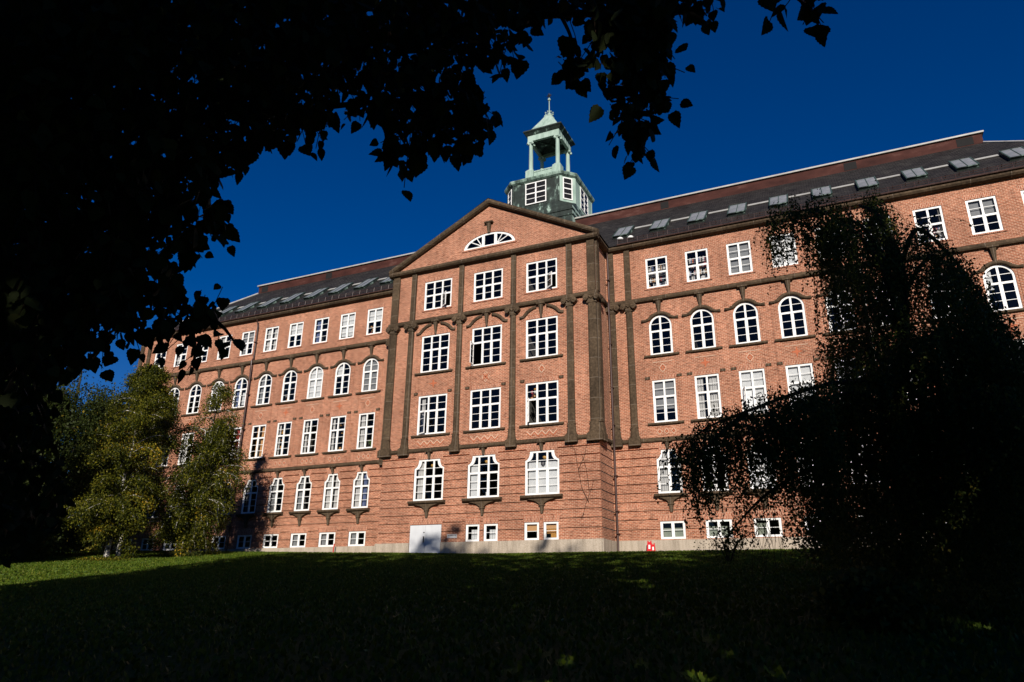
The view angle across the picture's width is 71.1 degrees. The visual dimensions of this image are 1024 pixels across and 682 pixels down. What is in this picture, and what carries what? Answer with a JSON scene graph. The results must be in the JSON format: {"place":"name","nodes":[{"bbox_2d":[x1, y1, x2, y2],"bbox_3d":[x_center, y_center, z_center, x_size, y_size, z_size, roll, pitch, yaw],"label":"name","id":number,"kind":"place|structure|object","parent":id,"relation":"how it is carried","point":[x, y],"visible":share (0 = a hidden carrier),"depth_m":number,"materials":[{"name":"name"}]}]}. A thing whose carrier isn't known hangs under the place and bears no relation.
{"place":"outdoors","nodes":[
{"label":"outdoors","id":0,"kind":"place"},
{"bbox_2d":[0,548,1023,681],"bbox_3d":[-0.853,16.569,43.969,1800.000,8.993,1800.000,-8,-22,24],"label":"lawn","id":1,"kind":"structure","parent":0,"point":[677,668],"depth_m":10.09,"materials":[{"name":"green plant"}]},
{"bbox_2d":[0,325,103,515],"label":"dark tree","id":2,"kind":"object","parent":1,"relation":"on","point":[59,422],"visible":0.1,"depth_m":41.38,"materials":[{"name":"green plant"}]},
{"bbox_2d":[34,515,99,555],"bbox_3d":[-29.999,12.955,48.047,5.665,3.222,4.118,-8,-22,24],"label":"shrub","id":3,"kind":"object","parent":1,"relation":"on","point":[70,536],"visible":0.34,"depth_m":47.29,"materials":[{"name":"green plant"}]},
{"bbox_2d":[35,371,130,553],"bbox_3d":[-32.736,8.825,52.546,9.297,13.837,9.291,17,-25,-37],"label":"dark tree","id":4,"kind":"object","parent":1,"relation":"on","point":[99,407],"visible":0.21,"depth_m":52.47,"materials":[{"name":"green plant"}]},
{"bbox_2d":[68,520,102,550],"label":"distant wood","id":5,"kind":"object","parent":1,"relation":"on","point":[99,548],"depth_m":88.18,"materials":[{"name":"green plant"}]},
{"bbox_2d":[75,555,132,560],"bbox_3d":[-23.590,12.559,41.267,4.518,0.455,2.008,-8,-22,24],"label":"ground cover","id":6,"kind":"object","parent":1,"relation":"on","point":[109,558],"visible":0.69,"depth_m":40.71,"materials":[{"name":"green plant"}]},
{"bbox_2d":[56,361,184,558],"bbox_3d":[-23.684,7.051,43.779,6.450,12.735,5.680,9,-21,-21],"label":"birch tree","id":7,"kind":"object","parent":1,"relation":"on","point":[117,512],"visible":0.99,"depth_m":43.04,"materials":[{"name":"green plant"}]},
{"bbox_2d":[73,383,179,550],"bbox_3d":[-31.741,9.664,57.925,7.646,14.727,10.531,-8,-22,24],"label":"dark tree","id":8,"kind":"object","parent":1,"relation":"on","point":[161,446],"visible":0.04,"depth_m":58.45,"materials":[{"name":"green plant"}]},
{"bbox_2d":[82,365,187,555],"bbox_3d":[-25.620,7.891,48.542,6.668,13.490,6.250,-8,-22,24],"label":"birch tree","id":9,"kind":"object","parent":1,"relation":"on","point":[163,420],"visible":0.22,"depth_m":48.66,"materials":[{"name":"green plant"}]},
{"bbox_2d":[155,549,205,556],"bbox_3d":[-21.116,13.507,45.482,4.327,0.656,1.526,-8,-22,24],"label":"ground cover","id":10,"kind":"object","parent":1,"relation":"on","point":[173,553],"visible":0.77,"depth_m":45.19,"materials":[{"name":"green plant"}]},
{"bbox_2d":[134,382,253,556],"bbox_3d":[-20.955,8.929,48.173,6.646,12.778,6.959,-8,-22,24],"label":"birch tree","id":11,"kind":"object","parent":1,"relation":"on","point":[209,472],"visible":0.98,"depth_m":47.53,"materials":[{"name":"green plant"}]},
{"bbox_2d":[0,0,837,567],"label":"overhanging tree","id":12,"kind":"object","parent":1,"relation":"on","point":[72,262],"visible":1,"depth_m":3.81,"materials":[{"name":"green plant"}]},
{"bbox_2d":[8,552,991,677],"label":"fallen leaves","id":13,"kind":"object","parent":1,"relation":"on","point":[83,650],"visible":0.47,"depth_m":12.94,"materials":[{"name":"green plant"}]},
{"bbox_2d":[102,94,1023,553],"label":"brick building","id":14,"kind":"structure","parent":1,"relation":"on","point":[530,324],"depth_m":46.76,"materials":[{"name":"brick"}]},
{"bbox_2d":[140,538,152,550],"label":"basement window","id":15,"kind":"structure","parent":14,"relation":"in","point":[142,544],"depth_m":58.44,"materials":[{"name":"white paint"}]},
{"bbox_2d":[142,480,160,531],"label":"shouldered window","id":16,"kind":"structure","parent":14,"relation":"in","point":[149,523],"depth_m":58.77,"materials":[{"name":"white paint"}]},
{"bbox_2d":[154,445,169,468],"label":"tall window","id":17,"kind":"structure","parent":14,"relation":"in","point":[165,466],"depth_m":60.46,"materials":[{"name":"white paint"}]},
{"bbox_2d":[163,543,175,549],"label":"basement window","id":18,"kind":"structure","parent":14,"relation":"in","point":[164,543],"depth_m":57.23,"materials":[{"name":"white paint"}]},
{"bbox_2d":[165,375,183,415],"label":"arched window","id":19,"kind":"structure","parent":14,"relation":"in","point":[175,379],"depth_m":62.70,"materials":[{"name":"white paint"}]},
{"bbox_2d":[171,344,187,367],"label":"attic window","id":20,"kind":"structure","parent":14,"relation":"in","point":[179,357],"depth_m":63.82,"materials":[{"name":"white paint"}]},
{"bbox_2d":[172,432,194,466],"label":"tall window","id":21,"kind":"structure","parent":14,"relation":"in","point":[194,432],"depth_m":59.93,"materials":[{"name":"white paint"}]},
{"bbox_2d":[181,371,205,416],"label":"arched window","id":22,"kind":"structure","parent":14,"relation":"in","point":[198,383],"depth_m":61.46,"materials":[{"name":"white paint"}]},
{"bbox_2d":[197,347,208,363],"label":"attic window","id":23,"kind":"structure","parent":14,"relation":"in","point":[203,347],"depth_m":62.49,"materials":[{"name":"white paint"}]},
{"bbox_2d":[204,368,228,413],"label":"arched window","id":24,"kind":"structure","parent":14,"relation":"in","point":[218,379],"depth_m":60.66,"materials":[{"name":"white paint"}]},
{"bbox_2d":[212,536,225,548],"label":"basement window","id":25,"kind":"structure","parent":14,"relation":"in","point":[216,536],"depth_m":55.14,"materials":[{"name":"white paint"}]},
{"bbox_2d":[214,335,230,360],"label":"attic window","id":26,"kind":"structure","parent":14,"relation":"in","point":[225,339],"depth_m":61.71,"materials":[{"name":"white paint"}]},
{"bbox_2d":[214,486,232,528],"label":"shouldered window","id":27,"kind":"structure","parent":14,"relation":"in","point":[223,515],"depth_m":55.56,"materials":[{"name":"white paint"}]},
{"bbox_2d":[227,427,241,462],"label":"tall window","id":28,"kind":"structure","parent":14,"relation":"in","point":[239,428],"depth_m":58.00,"materials":[{"name":"white paint"}]},
{"bbox_2d":[228,364,252,410],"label":"arched window","id":29,"kind":"structure","parent":14,"relation":"in","point":[240,385],"depth_m":59.39,"materials":[{"name":"white paint"}]},
{"bbox_2d":[236,535,251,548],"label":"basement window","id":30,"kind":"structure","parent":14,"relation":"in","point":[239,536],"depth_m":54.17,"materials":[{"name":"white paint"}]},
{"bbox_2d":[237,330,254,357],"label":"attic window","id":31,"kind":"structure","parent":14,"relation":"in","point":[249,338],"depth_m":60.80,"materials":[{"name":"white paint"}]},
{"bbox_2d":[235,472,257,527],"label":"shouldered window","id":32,"kind":"structure","parent":14,"relation":"in","point":[246,515],"depth_m":55.21,"materials":[{"name":"white paint"}]},
{"bbox_2d":[243,424,265,460],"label":"tall window","id":33,"kind":"structure","parent":14,"relation":"in","point":[262,438],"depth_m":56.73,"materials":[{"name":"white paint"}]},
{"bbox_2d":[250,360,276,407],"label":"arched window","id":34,"kind":"structure","parent":14,"relation":"in","point":[267,373],"depth_m":58.36,"materials":[{"name":"white paint"}]},
{"bbox_2d":[261,326,278,353],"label":"attic window","id":35,"kind":"structure","parent":14,"relation":"in","point":[270,336],"depth_m":59.76,"materials":[{"name":"white paint"}]},
{"bbox_2d":[262,534,278,547],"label":"basement window","id":36,"kind":"structure","parent":14,"relation":"in","point":[271,535],"depth_m":53.13,"materials":[{"name":"white paint"}]},
{"bbox_2d":[261,470,284,526],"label":"shouldered window","id":37,"kind":"structure","parent":14,"relation":"in","point":[272,514],"depth_m":54.21,"materials":[{"name":"white paint"}]},
{"bbox_2d":[268,421,291,458],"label":"tall window","id":38,"kind":"structure","parent":14,"relation":"in","point":[281,455],"depth_m":55.74,"materials":[{"name":"white paint"}]},
{"bbox_2d":[275,356,301,404],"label":"arched window","id":39,"kind":"structure","parent":14,"relation":"in","point":[292,369],"depth_m":57.24,"materials":[{"name":"white paint"}]},
{"bbox_2d":[285,322,303,349],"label":"attic window","id":40,"kind":"structure","parent":14,"relation":"in","point":[297,329],"depth_m":58.77,"materials":[{"name":"white paint"}]},
{"bbox_2d":[290,533,305,547],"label":"basement window","id":41,"kind":"structure","parent":14,"relation":"in","point":[296,541],"depth_m":52.20,"materials":[{"name":"white paint"}]},
{"bbox_2d":[288,468,311,525],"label":"shouldered window","id":42,"kind":"structure","parent":14,"relation":"in","point":[300,512],"depth_m":53.18,"materials":[{"name":"white paint"}]},
{"bbox_2d":[295,418,318,456],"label":"tall window","id":43,"kind":"structure","parent":14,"relation":"in","point":[308,453],"depth_m":54.68,"materials":[{"name":"white paint"}]},
{"bbox_2d":[301,352,328,400],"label":"arched window","id":44,"kind":"structure","parent":14,"relation":"in","point":[316,377],"depth_m":56.23,"materials":[{"name":"white paint"}]},
{"bbox_2d":[310,317,328,344],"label":"attic window","id":45,"kind":"structure","parent":14,"relation":"in","point":[320,323],"depth_m":57.69,"materials":[{"name":"white paint"}]},
{"bbox_2d":[318,532,335,546],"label":"basement window","id":46,"kind":"structure","parent":14,"relation":"in","point":[325,538],"depth_m":51.12,"materials":[{"name":"white paint"}]},
{"bbox_2d":[317,466,340,524],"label":"shouldered window","id":47,"kind":"structure","parent":14,"relation":"in","point":[328,511],"depth_m":52.12,"materials":[{"name":"white paint"}]},
{"bbox_2d":[322,415,346,453],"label":"tall window","id":48,"kind":"structure","parent":14,"relation":"in","point":[340,450],"depth_m":53.66,"materials":[{"name":"white paint"}]},
{"bbox_2d":[328,348,355,397],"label":"arched window","id":49,"kind":"structure","parent":14,"relation":"in","point":[341,370],"depth_m":55.23,"materials":[{"name":"white paint"}]},
{"bbox_2d":[337,312,355,340],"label":"attic window","id":50,"kind":"structure","parent":14,"relation":"in","point":[347,329],"depth_m":56.65,"materials":[{"name":"white paint"}]},
{"bbox_2d":[348,531,365,545],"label":"basement window","id":51,"kind":"structure","parent":14,"relation":"in","point":[354,542],"depth_m":50.09,"materials":[{"name":"white paint"}]},
{"bbox_2d":[346,464,369,523],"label":"shouldered window","id":52,"kind":"structure","parent":14,"relation":"in","point":[358,509],"depth_m":51.09,"materials":[{"name":"white paint"}]},
{"bbox_2d":[350,412,375,451],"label":"tall window","id":53,"kind":"structure","parent":14,"relation":"in","point":[363,439],"depth_m":52.61,"materials":[{"name":"white paint"}]},
{"bbox_2d":[355,343,383,394],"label":"arched window","id":54,"kind":"structure","parent":14,"relation":"in","point":[373,380],"depth_m":54.14,"materials":[{"name":"white paint"}]},
{"bbox_2d":[364,307,382,336],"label":"attic window","id":55,"kind":"structure","parent":14,"relation":"in","point":[375,316],"depth_m":55.65,"materials":[{"name":"white paint"}]},
{"bbox_2d":[409,525,425,552],"bbox_3d":[-5.981,12.644,45.042,1.125,2.040,0.162,-8,-22,24],"label":"door leaf","id":56,"kind":"structure","parent":14,"relation":"in","point":[417,532],"depth_m":45.11,"materials":[{"name":"paint"}]},
{"bbox_2d":[407,450,445,517],"bbox_3d":[-5.389,9.206,46.032,2.660,4.260,0.556,-8,-22,24],"label":"wide shouldered window","id":57,"kind":"structure","parent":14,"relation":"in","point":[426,504],"depth_m":46.15,"materials":[{"name":"white paint"}]},
{"bbox_2d":[411,393,449,437],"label":"wide tall window","id":58,"kind":"structure","parent":14,"relation":"in","point":[422,434],"depth_m":47.61,"materials":[{"name":"white paint"}]},
{"bbox_2d":[424,525,441,552],"bbox_3d":[-4.928,12.505,44.622,1.124,2.040,0.076,-8,-22,24],"label":"door leaf","id":59,"kind":"structure","parent":14,"relation":"in","point":[432,532],"depth_m":44.64,"materials":[{"name":"paint"}]},
{"bbox_2d":[414,319,454,375],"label":"wide tall window","id":60,"kind":"structure","parent":14,"relation":"in","point":[435,321],"depth_m":49.19,"materials":[{"name":"white paint"}]},
{"bbox_2d":[422,278,451,311],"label":"wide attic window","id":61,"kind":"structure","parent":14,"relation":"in","point":[434,295],"depth_m":50.58,"materials":[{"name":"white paint"}]},
{"bbox_2d":[447,534,456,537],"bbox_3d":[-3.706,12.035,44.160,0.694,0.236,0.024,-8,-22,24],"label":"wall sign","id":62,"kind":"object","parent":14,"relation":"attached to","point":[451,535],"visible":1,"depth_m":44.15,"materials":[{"name":"white metal"}]},
{"bbox_2d":[466,524,478,541],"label":"single basement window","id":63,"kind":"structure","parent":14,"relation":"in","point":[475,533],"depth_m":43.78,"materials":[{"name":"white paint"}]},
{"bbox_2d":[461,446,501,515],"bbox_3d":[-1.811,8.670,44.426,2.660,4.260,0.502,-8,-22,24],"label":"wide shouldered window","id":64,"kind":"structure","parent":14,"relation":"in","point":[482,501],"depth_m":44.55,"materials":[{"name":"white paint"}]},
{"bbox_2d":[463,387,504,432],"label":"wide tall window","id":65,"kind":"structure","parent":14,"relation":"in","point":[489,428],"depth_m":45.97,"materials":[{"name":"white paint"}]},
{"bbox_2d":[465,310,507,368],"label":"wide tall window","id":66,"kind":"structure","parent":14,"relation":"in","point":[486,313],"depth_m":47.54,"materials":[{"name":"white paint"}]},
{"bbox_2d":[471,268,503,303],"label":"wide attic window","id":67,"kind":"structure","parent":14,"relation":"in","point":[483,286],"depth_m":48.99,"materials":[{"name":"white paint"}]},
{"bbox_2d":[464,220,514,250],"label":"lunette window","id":68,"kind":"structure","parent":14,"relation":"in","point":[488,223],"depth_m":50.31,"materials":[{"name":"white paint"}]},
{"bbox_2d":[484,524,497,540],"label":"single basement window","id":69,"kind":"structure","parent":14,"relation":"in","point":[493,533],"depth_m":43.25,"materials":[{"name":"white paint"}]},
{"bbox_2d":[508,189,511,204],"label":"tower window","id":70,"kind":"structure","parent":14,"relation":"in","point":[510,193],"depth_m":61.56,"materials":[{"name":"white paint"}]},
{"bbox_2d":[525,522,538,539],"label":"single basement window","id":71,"kind":"structure","parent":14,"relation":"in","point":[530,526],"depth_m":42.25,"materials":[{"name":"white paint"}]},
{"bbox_2d":[525,179,545,205],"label":"tower window","id":72,"kind":"structure","parent":14,"relation":"in","point":[535,192],"depth_m":59.96,"materials":[{"name":"white paint"}]},
{"bbox_2d":[524,258,558,294],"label":"wide attic window","id":73,"kind":"structure","parent":14,"relation":"in","point":[537,276],"depth_m":47.40,"materials":[{"name":"white paint"}]},
{"bbox_2d":[519,301,563,361],"bbox_3d":[1.874,-0.684,45.996,3.060,3.875,0.380,-8,-22,24],"label":"wide tall window","id":74,"kind":"structure","parent":14,"relation":"in","point":[540,304],"depth_m":46.00,"materials":[{"name":"white paint"}]},
{"bbox_2d":[519,380,563,427],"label":"wide tall window","id":75,"kind":"structure","parent":14,"relation":"in","point":[547,423],"depth_m":44.35,"materials":[{"name":"white paint"}]},
{"bbox_2d":[520,441,562,513],"bbox_3d":[1.778,8.144,42.842,2.660,4.260,0.502,-8,-22,24],"label":"wide shouldered window","id":76,"kind":"structure","parent":14,"relation":"in","point":[543,481],"depth_m":42.94,"materials":[{"name":"white paint"}]},
{"bbox_2d":[544,521,558,539],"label":"single basement window","id":77,"kind":"structure","parent":14,"relation":"in","point":[552,527],"depth_m":41.74,"materials":[{"name":"white paint"}]},
{"bbox_2d":[563,177,572,200],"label":"tower window","id":78,"kind":"structure","parent":14,"relation":"in","point":[567,182],"depth_m":59.32,"materials":[{"name":"white paint"}]},
{"bbox_2d":[569,443,592,516],"bbox_3d":[4.000,7.991,41.761,1.660,4.608,0.026,-8,-22,24],"label":"dead vine","id":79,"kind":"object","parent":14,"relation":"attached to","point":[580,480],"visible":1,"depth_m":41.60,"materials":[{"name":"brown plant"}]},
{"bbox_2d":[580,187,587,214],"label":"tower window","id":80,"kind":"structure","parent":14,"relation":"in","point":[584,199],"depth_m":61.32,"materials":[{"name":"white paint"}]},
{"bbox_2d":[644,255,670,290],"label":"attic window","id":81,"kind":"structure","parent":14,"relation":"in","point":[663,270],"depth_m":46.72,"materials":[{"name":"white paint"}]},
{"bbox_2d":[641,298,679,357],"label":"arched window","id":82,"kind":"structure","parent":14,"relation":"in","point":[658,300],"depth_m":45.23,"materials":[{"name":"white paint"}]},
{"bbox_2d":[648,378,683,425],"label":"tall window","id":83,"kind":"structure","parent":14,"relation":"in","point":[664,391],"depth_m":43.84,"materials":[{"name":"white paint"}]},
{"bbox_2d":[654,440,686,511],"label":"shouldered window","id":84,"kind":"structure","parent":14,"relation":"in","point":[665,493],"depth_m":42.23,"materials":[{"name":"white paint"}]},
{"bbox_2d":[660,521,685,538],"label":"basement window","id":85,"kind":"structure","parent":14,"relation":"in","point":[669,533],"depth_m":41.15,"materials":[{"name":"white paint"}]},
{"bbox_2d":[685,248,711,283],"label":"attic window","id":86,"kind":"structure","parent":14,"relation":"in","point":[697,269],"depth_m":45.69,"materials":[{"name":"white paint"}]},
{"bbox_2d":[682,291,722,352],"bbox_3d":[11.706,-1.218,44.194,2.340,3.855,0.380,-8,-22,24],"label":"arched window","id":87,"kind":"structure","parent":14,"relation":"in","point":[699,294],"depth_m":44.18,"materials":[{"name":"white paint"}]},
{"bbox_2d":[691,373,723,421],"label":"tall window","id":88,"kind":"structure","parent":14,"relation":"in","point":[714,394],"depth_m":42.75,"materials":[{"name":"white paint"}]},
{"bbox_2d":[699,437,732,510],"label":"shouldered window","id":89,"kind":"structure","parent":14,"relation":"in","point":[714,492],"depth_m":40.49,"materials":[{"name":"white paint"}]},
{"bbox_2d":[706,519,731,537],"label":"basement window","id":90,"kind":"structure","parent":14,"relation":"in","point":[715,531],"depth_m":40.19,"materials":[{"name":"white paint"}]},
{"bbox_2d":[726,240,755,276],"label":"attic window","id":91,"kind":"structure","parent":14,"relation":"in","point":[740,261],"depth_m":44.64,"materials":[{"name":"white paint"}]},
{"bbox_2d":[724,284,767,347],"bbox_3d":[14.064,-1.564,43.154,2.340,3.855,0.380,-8,-22,24],"label":"arched window","id":92,"kind":"structure","parent":14,"relation":"in","point":[742,287],"depth_m":43.13,"materials":[{"name":"white paint"}]},
{"bbox_2d":[739,368,767,415],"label":"tall window","id":93,"kind":"structure","parent":14,"relation":"in","point":[753,381],"depth_m":41.84,"materials":[{"name":"white paint"}]},
{"bbox_2d":[746,445,778,508],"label":"shouldered window","id":94,"kind":"structure","parent":14,"relation":"in","point":[757,483],"depth_m":39.94,"materials":[{"name":"white paint"}]},
{"bbox_2d":[754,518,782,536],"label":"basement window","id":95,"kind":"structure","parent":14,"relation":"in","point":[780,522],"depth_m":39.09,"materials":[{"name":"white paint"}]},
{"bbox_2d":[771,233,800,269],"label":"attic window","id":96,"kind":"structure","parent":14,"relation":"in","point":[790,262],"depth_m":43.40,"materials":[{"name":"white paint"}]},
{"bbox_2d":[769,277,814,341],"bbox_3d":[16.421,-1.910,42.114,2.340,3.855,0.380,-8,-22,24],"label":"arched window","id":97,"kind":"structure","parent":14,"relation":"in","point":[787,280],"depth_m":42.09,"materials":[{"name":"white paint"}]},
{"bbox_2d":[785,363,815,404],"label":"tall window","id":98,"kind":"structure","parent":14,"relation":"in","point":[800,371],"depth_m":40.93,"materials":[{"name":"white paint"}]},
{"bbox_2d":[816,276,859,335],"bbox_3d":[18.779,-2.256,41.074,2.340,3.855,0.380,-8,-22,24],"label":"arched window","id":99,"kind":"structure","parent":14,"relation":"in","point":[836,276],"depth_m":41.01,"materials":[{"name":"white paint"}]},
{"bbox_2d":[912,205,951,245],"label":"attic window","id":100,"kind":"structure","parent":14,"relation":"in","point":[930,208],"depth_m":40.36,"materials":[{"name":"white paint"}]},
{"bbox_2d":[965,196,1006,236],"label":"attic window","id":101,"kind":"structure","parent":14,"relation":"in","point":[985,208],"depth_m":39.48,"materials":[{"name":"white paint"}]},
{"bbox_2d":[971,244,1023,313],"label":"arched window","id":102,"kind":"structure","parent":14,"relation":"in","point":[992,248],"depth_m":38.02,"materials":[{"name":"white paint"}]},
{"bbox_2d":[693,524,765,562],"bbox_3d":[8.379,7.891,27.818,2.760,1.588,1.611,-8,-22,24],"label":"shrub","id":103,"kind":"object","parent":1,"relation":"on","point":[728,559],"visible":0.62,"depth_m":27.71,"materials":[{"name":"green plant"}]},
{"bbox_2d":[779,500,891,572],"bbox_3d":[9.582,5.728,21.329,3.181,2.389,2.708,-8,-22,24],"label":"shrub","id":104,"kind":"object","parent":1,"relation":"on","point":[809,554],"visible":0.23,"depth_m":21.30,"materials":[{"name":"green plant"}]},
{"bbox_2d":[655,180,1023,623],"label":"weeping birch","id":105,"kind":"object","parent":1,"relation":"on","point":[923,453],"visible":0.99,"depth_m":12.70,"materials":[{"name":"green plant"}]},
{"bbox_2d":[850,477,950,566],"bbox_3d":[12.127,5.309,22.611,3.951,3.671,3.290,-8,-22,24],"label":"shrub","id":106,"kind":"object","parent":1,"relation":"on","point":[886,522],"visible":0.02,"depth_m":22.21,"materials":[{"name":"green plant"}]},
{"bbox_2d":[884,472,995,577],"bbox_3d":[11.435,4.469,18.364,3.634,3.278,3.016,-8,-22,24],"label":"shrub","id":107,"kind":"object","parent":1,"relation":"on","point":[948,537],"visible":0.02,"depth_m":18.14,"materials":[{"name":"green plant"}]},
{"bbox_2d":[17,0,1023,439],"label":"sky","id":108,"kind":"structure","parent":0,"point":[888,74],"materials":[{"name":"blue"}]},
{"bbox_2d":[647,541,655,550],"bbox_3d":[7.933,11.762,40.809,0.511,0.723,0.363,-8,-22,24],"label":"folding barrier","id":109,"kind":"object","parent":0,"point":[650,546],"visible":0.69,"depth_m":40.78,"materials":[{"name":"red plastic"}]}
]}

